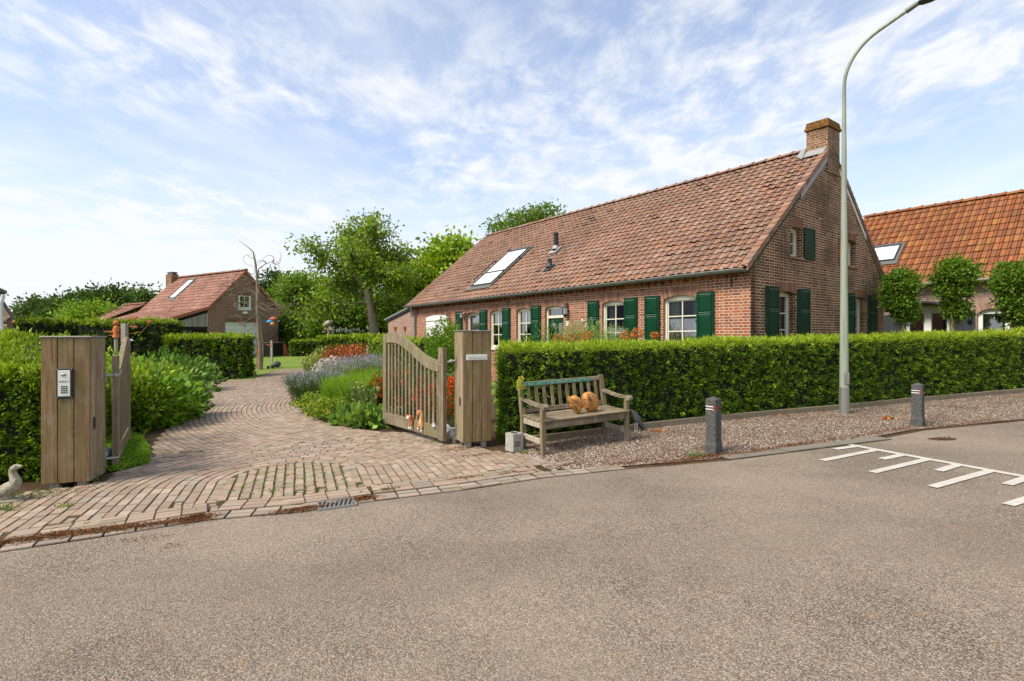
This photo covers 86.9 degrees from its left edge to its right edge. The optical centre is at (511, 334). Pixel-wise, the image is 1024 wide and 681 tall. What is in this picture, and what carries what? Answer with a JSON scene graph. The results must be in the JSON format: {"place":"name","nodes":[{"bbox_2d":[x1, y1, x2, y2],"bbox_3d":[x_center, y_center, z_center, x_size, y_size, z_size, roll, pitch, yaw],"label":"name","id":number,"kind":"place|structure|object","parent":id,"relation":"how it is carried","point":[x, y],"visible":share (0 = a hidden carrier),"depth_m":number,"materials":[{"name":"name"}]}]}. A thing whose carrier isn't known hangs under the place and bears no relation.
{"place":"outdoors","nodes":[
{"label":"outdoors","id":0,"kind":"place"},
{"bbox_2d":[0,288,14,331],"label":"house","id":1,"kind":"structure","parent":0,"point":[7,317],"depth_m":14.50,"materials":[{"name":"white paint"}]},
{"bbox_2d":[106,429,158,442],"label":"bed soil","id":2,"kind":"structure","parent":0,"point":[148,433],"depth_m":9.43,"materials":[{"name":"brown soil"}]},
{"bbox_2d":[12,315,82,338],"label":"hedge","id":3,"kind":"object","parent":2,"relation":"on","point":[52,325],"visible":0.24,"depth_m":20.31,"materials":[{"name":"green plant"}]},
{"bbox_2d":[0,325,98,363],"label":"hedge","id":4,"kind":"object","parent":2,"relation":"on","point":[22,347],"visible":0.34,"depth_m":8.36,"materials":[{"name":"green plant"}]},
{"bbox_2d":[105,431,151,472],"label":"ground cover","id":5,"kind":"object","parent":2,"relation":"on","point":[137,451],"visible":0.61,"depth_m":7.38,"materials":[{"name":"green plant"}]},
{"bbox_2d":[104,317,152,341],"bbox_3d":[-11.403,0.634,16.000,1.530,2.334,0.140,0,0,0],"label":"ornament post","id":6,"kind":"object","parent":2,"relation":"on","point":[124,330],"visible":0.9,"depth_m":15.99,"materials":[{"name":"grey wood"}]},
{"bbox_2d":[106,355,182,434],"bbox_3d":[-6.850,1.090,9.615,1.673,1.470,1.534,0,0,0],"label":"shrub","id":7,"kind":"object","parent":2,"relation":"on","point":[144,371],"visible":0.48,"depth_m":9.55,"materials":[{"name":"green plant"}]},
{"bbox_2d":[106,358,206,430],"bbox_3d":[-6.865,1.163,10.091,1.937,1.466,1.784,0,0,20],"label":"shrub","id":8,"kind":"object","parent":2,"relation":"on","point":[175,416],"visible":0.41,"depth_m":10.05,"materials":[{"name":"green plant"}]},
{"bbox_2d":[133,354,198,381],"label":"shrub","id":9,"kind":"object","parent":2,"relation":"on","point":[171,366],"visible":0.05,"depth_m":12.72,"materials":[{"name":"green plant"}]},
{"bbox_2d":[136,367,221,420],"bbox_3d":[-7.069,1.259,10.852,1.878,1.287,1.953,0,0,0],"label":"shrub","id":10,"kind":"object","parent":2,"relation":"on","point":[199,395],"visible":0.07,"depth_m":11.13,"materials":[{"name":"green plant"}]},
{"bbox_2d":[131,345,227,387],"bbox_3d":[-10.691,1.152,16.677,3.423,1.684,3.211,0,0,0],"label":"shrub","id":11,"kind":"object","parent":2,"relation":"on","point":[199,361],"visible":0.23,"depth_m":16.93,"materials":[{"name":"green plant"}]},
{"bbox_2d":[263,342,289,355],"bbox_3d":[-16.589,1.000,38.076,0.950,1.000,1.550,0,0,28],"label":"soccer goal","id":12,"kind":"object","parent":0,"point":[279,348],"visible":0.79,"depth_m":37.66,"materials":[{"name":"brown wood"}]},
{"bbox_2d":[0,369,580,548],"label":"driveway","id":13,"kind":"structure","parent":0,"point":[280,429],"depth_m":6.66,"materials":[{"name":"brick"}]},
{"bbox_2d":[0,464,24,502],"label":"goose statue","id":14,"kind":"object","parent":13,"relation":"on","point":[11,487],"visible":0.99,"depth_m":5.43,"materials":[{"name":"stone"}]},
{"bbox_2d":[20,402,507,528],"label":"joint weeds","id":15,"kind":"object","parent":13,"relation":"on","point":[294,492],"visible":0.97,"depth_m":6.12,"materials":[{"name":"green plant"}]},
{"bbox_2d":[0,369,997,646],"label":"fallen needles","id":16,"kind":"object","parent":13,"relation":"on","point":[160,521],"visible":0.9,"depth_m":4.95,"materials":[{"name":"dry brown conifer needles"}]},
{"bbox_2d":[0,405,1020,510],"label":"weed tufts","id":17,"kind":"object","parent":13,"relation":"on","point":[8,507],"visible":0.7,"depth_m":5.67,"materials":[{"name":"green plant"}]},
{"bbox_2d":[33,354,694,547],"bbox_3d":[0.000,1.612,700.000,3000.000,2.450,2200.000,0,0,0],"label":"ground","id":18,"kind":"structure","parent":0,"point":[289,362],"depth_m":29.10,"materials":[{"name":"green plant"}]},
{"bbox_2d":[7,292,52,320],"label":"tree","id":19,"kind":"object","parent":18,"relation":"on","point":[28,309],"visible":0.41,"depth_m":58.74,"materials":[{"name":"green plant"}]},
{"bbox_2d":[0,471,110,490],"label":"bed soil","id":20,"kind":"structure","parent":18,"relation":"on","point":[29,486],"depth_m":6.14,"materials":[{"name":"brown soil"}]},
{"bbox_2d":[0,358,108,481],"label":"hedge","id":21,"kind":"object","parent":20,"relation":"on","point":[20,414],"visible":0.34,"depth_m":6.27,"materials":[{"name":"green plant"}]},
{"bbox_2d":[39,336,118,488],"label":"gate pier","id":22,"kind":"structure","parent":20,"relation":"on","point":[73,408],"depth_m":5.98,"materials":[{"name":"brown wood"}]},
{"bbox_2d":[111,337,130,465],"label":"garden gate","id":23,"kind":"structure","parent":22,"relation":"attached to","point":[121,404],"depth_m":7.44,"materials":[{"name":"brown wood"}]},
{"bbox_2d":[21,285,91,318],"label":"tree","id":24,"kind":"object","parent":18,"relation":"on","point":[47,308],"visible":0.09,"depth_m":50.41,"materials":[{"name":"green plant"}]},
{"bbox_2d":[46,293,135,319],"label":"tree","id":25,"kind":"object","parent":18,"relation":"on","point":[96,309],"visible":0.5,"depth_m":39.36,"materials":[{"name":"green plant"}]},
{"bbox_2d":[60,277,146,311],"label":"tree","id":26,"kind":"object","parent":18,"relation":"on","point":[116,292],"visible":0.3,"depth_m":48.89,"materials":[{"name":"green plant"}]},
{"bbox_2d":[74,316,185,362],"bbox_3d":[-18.092,0.557,24.844,5.453,2.923,2.303,0,0,0],"label":"hedge","id":27,"kind":"object","parent":18,"relation":"on","point":[148,338],"visible":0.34,"depth_m":24.05,"materials":[{"name":"green plant"}]},
{"bbox_2d":[121,281,162,301],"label":"tree","id":28,"kind":"object","parent":18,"relation":"on","point":[147,295],"visible":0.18,"depth_m":58.98,"materials":[{"name":"green plant"}]},
{"bbox_2d":[95,268,281,354],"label":"brick garage","id":29,"kind":"structure","parent":18,"relation":"on","point":[191,303],"depth_m":37.99,"materials":[{"name":"brown brick"}]},
{"bbox_2d":[165,278,196,300],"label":"roof window","id":30,"kind":"structure","parent":29,"relation":"in","point":[189,281],"depth_m":39.47,"materials":[{"name":"glass"}]},
{"bbox_2d":[225,322,256,354],"bbox_3d":[-18.933,0.406,37.770,0.080,2.673,2.510,0,0,28],"label":"garage door","id":31,"kind":"structure","parent":29,"relation":"in","point":[249,325],"depth_m":38.00,"materials":[{"name":"white paint"}]},
{"bbox_2d":[163,331,256,378],"bbox_3d":[-12.458,0.822,22.403,3.429,2.114,1.747,0,0,0],"label":"hedge","id":32,"kind":"object","parent":18,"relation":"on","point":[230,353],"visible":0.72,"depth_m":21.84,"materials":[{"name":"green plant"}]},
{"bbox_2d":[213,242,300,369],"bbox_3d":[-12.479,-1.466,26.488,4.575,6.330,1.157,0,0,0],"label":"bare tree","id":33,"kind":"object","parent":18,"relation":"on","point":[260,343],"visible":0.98,"depth_m":26.43,"materials":[{"name":"brown plant"}]},
{"bbox_2d":[253,264,285,300],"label":"tree","id":34,"kind":"object","parent":18,"relation":"on","point":[272,274],"visible":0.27,"depth_m":47.33,"materials":[{"name":"green plant"}]},
{"bbox_2d":[272,305,305,349],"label":"shrub","id":35,"kind":"object","parent":18,"relation":"on","point":[280,321],"visible":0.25,"depth_m":41.02,"materials":[{"name":"green plant"}]},
{"bbox_2d":[266,267,319,322],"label":"tree","id":36,"kind":"object","parent":18,"relation":"on","point":[289,293],"visible":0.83,"depth_m":41.43,"materials":[{"name":"green plant"}]},
{"bbox_2d":[278,319,313,348],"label":"shrub","id":37,"kind":"object","parent":18,"relation":"on","point":[290,336],"visible":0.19,"depth_m":40.77,"materials":[{"name":"green plant"}]},
{"bbox_2d":[265,267,332,317],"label":"tree","id":38,"kind":"object","parent":18,"relation":"on","point":[278,281],"visible":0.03,"depth_m":45.14,"materials":[{"name":"green plant"}]},
{"bbox_2d":[288,337,318,356],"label":"hedge","id":39,"kind":"object","parent":18,"relation":"on","point":[298,347],"visible":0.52,"depth_m":37.68,"materials":[{"name":"green plant"}]},
{"bbox_2d":[0,464,625,552],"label":"paved road border","id":40,"kind":"object","parent":18,"relation":"on","point":[386,496],"visible":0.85,"depth_m":5.25,"materials":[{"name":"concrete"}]},
{"bbox_2d":[278,323,387,351],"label":"hedge","id":41,"kind":"object","parent":18,"relation":"on","point":[380,330],"visible":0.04,"depth_m":41.15,"materials":[{"name":"plant"}]},
{"bbox_2d":[283,283,387,338],"bbox_3d":[-12.060,-1.576,40.241,9.269,6.140,6.761,0,0,0],"label":"tree","id":42,"kind":"object","parent":18,"relation":"on","point":[320,327],"visible":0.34,"depth_m":39.21,"materials":[{"name":"green plant"}]},
{"bbox_2d":[283,207,437,339],"bbox_3d":[-9.239,-3.108,32.691,8.483,9.548,8.621,0,0,-23],"label":"walnut tree","id":43,"kind":"object","parent":18,"relation":"on","point":[369,262],"visible":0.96,"depth_m":31.93,"materials":[{"name":"green plant"}]},
{"bbox_2d":[316,332,407,361],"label":"hedge","id":44,"kind":"object","parent":18,"relation":"on","point":[358,339],"visible":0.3,"depth_m":28.81,"materials":[{"name":"green plant"}]},
{"bbox_2d":[355,254,417,332],"bbox_3d":[-8.170,-2.465,39.899,7.769,7.766,6.483,0,0,0],"label":"tree","id":45,"kind":"object","parent":18,"relation":"on","point":[382,324],"visible":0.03,"depth_m":38.75,"materials":[{"name":"green plant"}]},
{"bbox_2d":[379,225,480,324],"bbox_3d":[-5.430,-3.112,37.630,7.825,9.069,6.727,0,0,-22],"label":"tree","id":46,"kind":"object","parent":18,"relation":"on","point":[441,256],"visible":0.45,"depth_m":36.55,"materials":[{"name":"green plant"}]},
{"bbox_2d":[447,423,505,450],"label":"bed soil","id":47,"kind":"structure","parent":18,"relation":"on","point":[493,443],"depth_m":8.08,"materials":[{"name":"brown soil"}]},
{"bbox_2d":[447,330,491,446],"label":"gate pier","id":48,"kind":"structure","parent":47,"relation":"on","point":[472,386],"depth_m":7.72,"materials":[{"name":"brown wood"}]},
{"bbox_2d":[383,333,446,440],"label":"garden gate","id":49,"kind":"structure","parent":48,"relation":"attached to","point":[439,366],"depth_m":8.61,"materials":[{"name":"brown wood"}]},
{"bbox_2d":[493,329,1023,442],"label":"hedge","id":50,"kind":"object","parent":47,"relation":"on","point":[660,380],"visible":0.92,"depth_m":9.89,"materials":[{"name":"green plant"}]},
{"bbox_2d":[477,198,566,234],"bbox_3d":[0.946,-3.031,30.067,4.953,9.414,4.698,0,0,31],"label":"tree","id":51,"kind":"object","parent":18,"relation":"on","point":[531,216],"visible":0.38,"depth_m":29.44,"materials":[{"name":"green plant"}]},
{"bbox_2d":[542,316,609,343],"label":"feathery shrub","id":52,"kind":"object","parent":18,"relation":"on","point":[569,336],"visible":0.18,"depth_m":13.99,"materials":[{"name":"green plant"}]},
{"bbox_2d":[556,317,625,343],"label":"feathery shrub","id":53,"kind":"object","parent":18,"relation":"on","point":[603,338],"visible":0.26,"depth_m":13.58,"materials":[{"name":"green plant"}]},
{"bbox_2d":[384,118,884,380],"bbox_3d":[2.688,-1.707,21.242,8.609,8.021,18.220,0,0,-38],"label":"farmhouse","id":54,"kind":"object","parent":18,"relation":"on","point":[751,249],"visible":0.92,"depth_m":14.83,"materials":[{"name":"brick"}]},
{"bbox_2d":[426,314,446,337],"bbox_3d":[-3.063,0.409,22.279,0.119,2.510,1.798,0,0,-38],"label":"garage door","id":55,"kind":"structure","parent":54,"relation":"in","point":[430,320],"depth_m":22.50,"materials":[{"name":"white paint"}]},
{"bbox_2d":[468,313,478,329],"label":"window","id":56,"kind":"structure","parent":54,"relation":"in","point":[473,318],"depth_m":20.45,"materials":[{"name":"beige paint"}]},
{"bbox_2d":[491,310,501,349],"bbox_3d":[-0.356,-0.183,19.136,0.605,1.860,0.890,0,0,-38],"label":"window","id":57,"kind":"structure","parent":54,"relation":"in","point":[498,315],"depth_m":19.26,"materials":[{"name":"beige paint"}]},
{"bbox_2d":[466,246,532,290],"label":"roof window","id":58,"kind":"structure","parent":54,"relation":"in","point":[494,273],"depth_m":20.71,"materials":[{"name":"glass"}]},
{"bbox_2d":[518,308,530,342],"bbox_3d":[0.590,-0.199,17.933,0.605,1.860,0.890,0,0,-38],"label":"window","id":59,"kind":"structure","parent":54,"relation":"in","point":[526,313],"depth_m":18.07,"materials":[{"name":"beige paint"}]},
{"bbox_2d":[604,301,623,339],"bbox_3d":[2.963,-0.241,14.914,0.605,1.860,0.930,0,0,-38],"label":"window","id":60,"kind":"structure","parent":54,"relation":"in","point":[616,308],"depth_m":15.11,"materials":[{"name":"beige paint"}]},
{"bbox_2d":[665,295,695,341],"bbox_3d":[4.267,-0.264,13.254,0.605,1.861,1.050,0,0,-38],"label":"window","id":61,"kind":"structure","parent":54,"relation":"in","point":[680,310],"depth_m":13.48,"materials":[{"name":"beige paint"}]},
{"bbox_2d":[780,292,788,336],"bbox_3d":[6.319,-0.297,12.938,1.030,1.954,0.605,0,0,-38],"label":"window","id":62,"kind":"structure","parent":54,"relation":"in","point":[782,294],"depth_m":13.14,"materials":[{"name":"beige paint"}]},
{"bbox_2d":[526,388,1023,443],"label":"bed edging","id":63,"kind":"object","parent":18,"relation":"on","point":[589,432],"visible":0.41,"depth_m":9.87,"materials":[{"name":"concrete"}]},
{"bbox_2d":[869,263,928,332],"bbox_3d":[10.993,-0.276,15.298,1.318,3.568,1.287,0,0,-31],"label":"clipped tree","id":64,"kind":"object","parent":18,"relation":"on","point":[899,287],"visible":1,"depth_m":15.05,"materials":[{"name":"green plant"}]},
{"bbox_2d":[863,189,1023,334],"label":"neighbour house","id":65,"kind":"structure","parent":18,"relation":"on","point":[986,229],"depth_m":18.68,"materials":[{"name":"tile"}]},
{"bbox_2d":[874,242,905,264],"bbox_3d":[13.727,-2.975,19.984,1.023,0.898,1.130,0,0,-38],"label":"roof window","id":66,"kind":"structure","parent":65,"relation":"in","point":[887,254],"depth_m":19.83,"materials":[{"name":"glass"}]},
{"bbox_2d":[906,306,949,331],"bbox_3d":[14.068,0.276,18.198,0.475,2.664,1.320,0,0,-38],"label":"window","id":67,"kind":"structure","parent":65,"relation":"in","point":[938,323],"depth_m":18.24,"materials":[{"name":"white paint"}]},
{"bbox_2d":[978,309,1008,331],"bbox_3d":[15.101,-0.127,16.884,0.475,1.729,0.860,0,0,-38],"label":"window","id":68,"kind":"structure","parent":65,"relation":"in","point":[984,318],"depth_m":17.00,"materials":[{"name":"white paint"}]},
{"bbox_2d":[921,252,987,332],"bbox_3d":[12.259,-0.416,14.930,1.594,3.811,1.580,0,0,0],"label":"clipped tree","id":69,"kind":"object","parent":18,"relation":"on","point":[953,279],"visible":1,"depth_m":14.78,"materials":[{"name":"green plant"}]},
{"bbox_2d":[976,325,1023,388],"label":"hedge","id":70,"kind":"object","parent":18,"relation":"on","point":[1019,330],"visible":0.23,"depth_m":13.01,"materials":[{"name":"green plant"}]},
{"bbox_2d":[980,257,1023,329],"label":"clipped tree","id":71,"kind":"object","parent":18,"relation":"on","point":[1007,283],"visible":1,"depth_m":14.70,"materials":[{"name":"green plant"}]},
{"bbox_2d":[290,382,498,435],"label":"bed soil","id":72,"kind":"structure","parent":0,"point":[449,419],"depth_m":10.43,"materials":[{"name":"brown soil"}]},
{"bbox_2d":[289,390,326,412],"bbox_3d":[-4.187,1.431,11.568,1.029,0.522,1.045,0,0,0],"label":"ladys mantle","id":73,"kind":"object","parent":72,"relation":"on","point":[309,397],"visible":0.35,"depth_m":11.43,"materials":[{"name":"green plant"}]},
{"bbox_2d":[298,352,318,376],"bbox_3d":[-7.872,1.169,20.907,0.752,1.092,0.727,0,0,-27],"label":"phlomis","id":74,"kind":"object","parent":72,"relation":"on","point":[312,361],"visible":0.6,"depth_m":20.89,"materials":[{"name":"green plant"}]},
{"bbox_2d":[277,368,347,401],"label":"lavender","id":75,"kind":"object","parent":72,"relation":"on","point":[297,388],"visible":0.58,"depth_m":12.98,"materials":[{"name":"purple plant"}]},
{"bbox_2d":[301,396,350,420],"bbox_3d":[-3.633,1.449,10.714,1.212,0.488,1.154,0,0,0],"label":"ladys mantle","id":76,"kind":"object","parent":72,"relation":"on","point":[330,404],"visible":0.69,"depth_m":10.54,"materials":[{"name":"green plant"}]},
{"bbox_2d":[316,357,356,375],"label":"lavender","id":77,"kind":"object","parent":72,"relation":"on","point":[334,367],"visible":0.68,"depth_m":15.56,"materials":[{"name":"purple plant"}]},
{"bbox_2d":[314,372,364,412],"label":"aster clump","id":78,"kind":"object","parent":72,"relation":"on","point":[326,388],"visible":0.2,"depth_m":11.24,"materials":[{"name":"green plant"}]},
{"bbox_2d":[317,341,369,370],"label":"shrub","id":79,"kind":"object","parent":72,"relation":"on","point":[346,351],"visible":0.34,"depth_m":21.45,"materials":[{"name":"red plant"}]},
{"bbox_2d":[323,400,366,425],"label":"broad leaved plant","id":80,"kind":"object","parent":72,"relation":"on","point":[336,415],"visible":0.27,"depth_m":9.84,"materials":[{"name":"green plant"}]},
{"bbox_2d":[325,371,381,402],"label":"aster clump","id":81,"kind":"object","parent":72,"relation":"on","point":[342,391],"visible":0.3,"depth_m":10.95,"materials":[{"name":"green plant"}]},
{"bbox_2d":[336,398,382,428],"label":"broad leaved plant","id":82,"kind":"object","parent":72,"relation":"on","point":[358,408],"visible":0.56,"depth_m":9.60,"materials":[{"name":"green plant"}]},
{"bbox_2d":[342,366,381,388],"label":"aster clump","id":83,"kind":"object","parent":72,"relation":"on","point":[368,373],"visible":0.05,"depth_m":11.79,"materials":[{"name":"green plant"}]},
{"bbox_2d":[345,375,379,403],"bbox_3d":[-2.947,1.223,10.663,0.665,0.856,0.626,0,0,0],"label":"phlomis","id":84,"kind":"object","parent":72,"relation":"on","point":[362,398],"visible":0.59,"depth_m":10.61,"materials":[{"name":"green plant"}]},
{"bbox_2d":[349,352,382,377],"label":"lavender","id":85,"kind":"object","parent":72,"relation":"on","point":[372,361],"visible":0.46,"depth_m":16.47,"materials":[{"name":"purple plant"}]},
{"bbox_2d":[353,403,400,428],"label":"broad leaved plant","id":86,"kind":"object","parent":72,"relation":"on","point":[376,422],"visible":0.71,"depth_m":9.57,"materials":[{"name":"green plant"}]},
{"bbox_2d":[365,364,408,412],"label":"shrub","id":87,"kind":"object","parent":72,"relation":"on","point":[380,384],"visible":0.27,"depth_m":11.14,"materials":[{"name":"green plant"}]},
{"bbox_2d":[346,360,453,412],"bbox_3d":[-2.108,1.116,11.630,3.022,1.139,1.685,0,0,0],"label":"underplanting","id":88,"kind":"object","parent":72,"relation":"on","point":[451,374],"visible":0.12,"depth_m":11.49,"materials":[{"name":"green plant"}]},
{"bbox_2d":[379,368,431,413],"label":"shrub","id":89,"kind":"object","parent":72,"relation":"on","point":[404,391],"visible":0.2,"depth_m":11.13,"materials":[{"name":"green plant"}]},
{"bbox_2d":[366,335,453,378],"bbox_3d":[-3.825,0.833,20.263,1.270,1.826,5.814,0,0,-37],"label":"shrub","id":90,"kind":"object","parent":72,"relation":"on","point":[417,342],"visible":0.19,"depth_m":19.59,"materials":[{"name":"leaf"}]},
{"bbox_2d":[415,376,453,417],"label":"shrub","id":91,"kind":"object","parent":72,"relation":"on","point":[448,380],"visible":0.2,"depth_m":10.50,"materials":[{"name":"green plant"}]},
{"bbox_2d":[421,316,460,388],"bbox_3d":[-1.956,0.557,15.989,1.520,2.274,1.514,0,0,0],"label":"shrub","id":92,"kind":"object","parent":72,"relation":"on","point":[449,328],"visible":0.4,"depth_m":15.80,"materials":[{"name":"green plant"}]},
{"bbox_2d":[447,376,453,424],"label":"shrub","id":93,"kind":"object","parent":72,"relation":"on","point":[450,393],"visible":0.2,"depth_m":9.73,"materials":[{"name":"red plant"}]},
{"bbox_2d":[0,421,1023,680],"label":"road","id":94,"kind":"structure","parent":0,"point":[846,569],"depth_m":3.48,"materials":[{"name":"grey asphalt"}]},
{"bbox_2d":[316,497,356,511],"bbox_3d":[-1.683,1.635,5.189,0.357,0.054,0.240,0,0,-25],"label":"drain grate","id":95,"kind":"object","parent":94,"relation":"on","point":[352,503],"visible":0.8,"depth_m":5.16,"materials":[{"name":"metal"}]},
{"bbox_2d":[719,436,890,460],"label":"flush kerb","id":96,"kind":"structure","parent":94,"relation":"on","point":[784,450],"depth_m":7.26,"materials":[{"name":"concrete"}]},
{"bbox_2d":[818,444,1023,505],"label":"road marking","id":97,"kind":"object","parent":94,"relation":"on","point":[1013,502],"visible":1,"depth_m":6.14,"materials":[{"name":"paint"}]},
{"bbox_2d":[0,0,1023,320],"label":"sky","id":98,"kind":"structure","parent":0,"point":[141,141],"materials":[{"name":"blue"}]},
{"bbox_2d":[504,393,1023,469],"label":"gravel","id":99,"kind":"structure","parent":0,"point":[993,403],"depth_m":8.43,"materials":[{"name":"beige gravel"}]},
{"bbox_2d":[505,431,522,451],"bbox_3d":[0.033,1.471,7.462,0.176,0.246,0.176,0,0,-38],"label":"concrete lantern","id":100,"kind":"object","parent":99,"relation":"on","point":[514,441],"visible":1,"depth_m":7.41,"materials":[{"name":"white concrete"}]},
{"bbox_2d":[517,374,632,455],"bbox_3d":[0.899,1.096,7.716,1.543,0.971,0.710,0,0,-30],"label":"garden bench","id":101,"kind":"object","parent":99,"relation":"on","point":[543,420],"visible":0.94,"depth_m":7.69,"materials":[{"name":"brown wood"}]},
{"bbox_2d":[567,395,582,412],"bbox_3d":[0.896,0.971,7.557,0.255,0.261,0.097,0,0,-30],"label":"carved head","id":102,"kind":"object","parent":101,"relation":"on","point":[576,403],"visible":1,"depth_m":7.53},
{"bbox_2d":[582,392,598,411],"bbox_3d":[1.109,0.952,7.694,0.331,0.288,0.116,0,0,-30],"label":"carved head","id":103,"kind":"object","parent":101,"relation":"on","point":[590,400],"visible":1,"depth_m":7.67},
{"bbox_2d":[705,397,721,453],"bbox_3d":[2.641,1.235,7.085,0.164,0.857,0.164,0,0,-38],"label":"bollard","id":104,"kind":"object","parent":99,"relation":"on","point":[713,442],"visible":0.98,"depth_m":7.03,"materials":[{"name":"concrete"}]},
{"bbox_2d":[839,0,934,413],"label":"street lamp","id":105,"kind":"object","parent":99,"relation":"on","point":[844,391],"visible":0.98,"depth_m":10.02,"materials":[{"name":"metal"}]},
{"bbox_2d":[910,383,924,426],"bbox_3d":[6.617,1.186,8.812,0.164,0.817,0.164,0,0,-40],"label":"bollard","id":106,"kind":"object","parent":99,"relation":"on","point":[917,406],"visible":0.98,"depth_m":8.76,"materials":[{"name":"concrete"}]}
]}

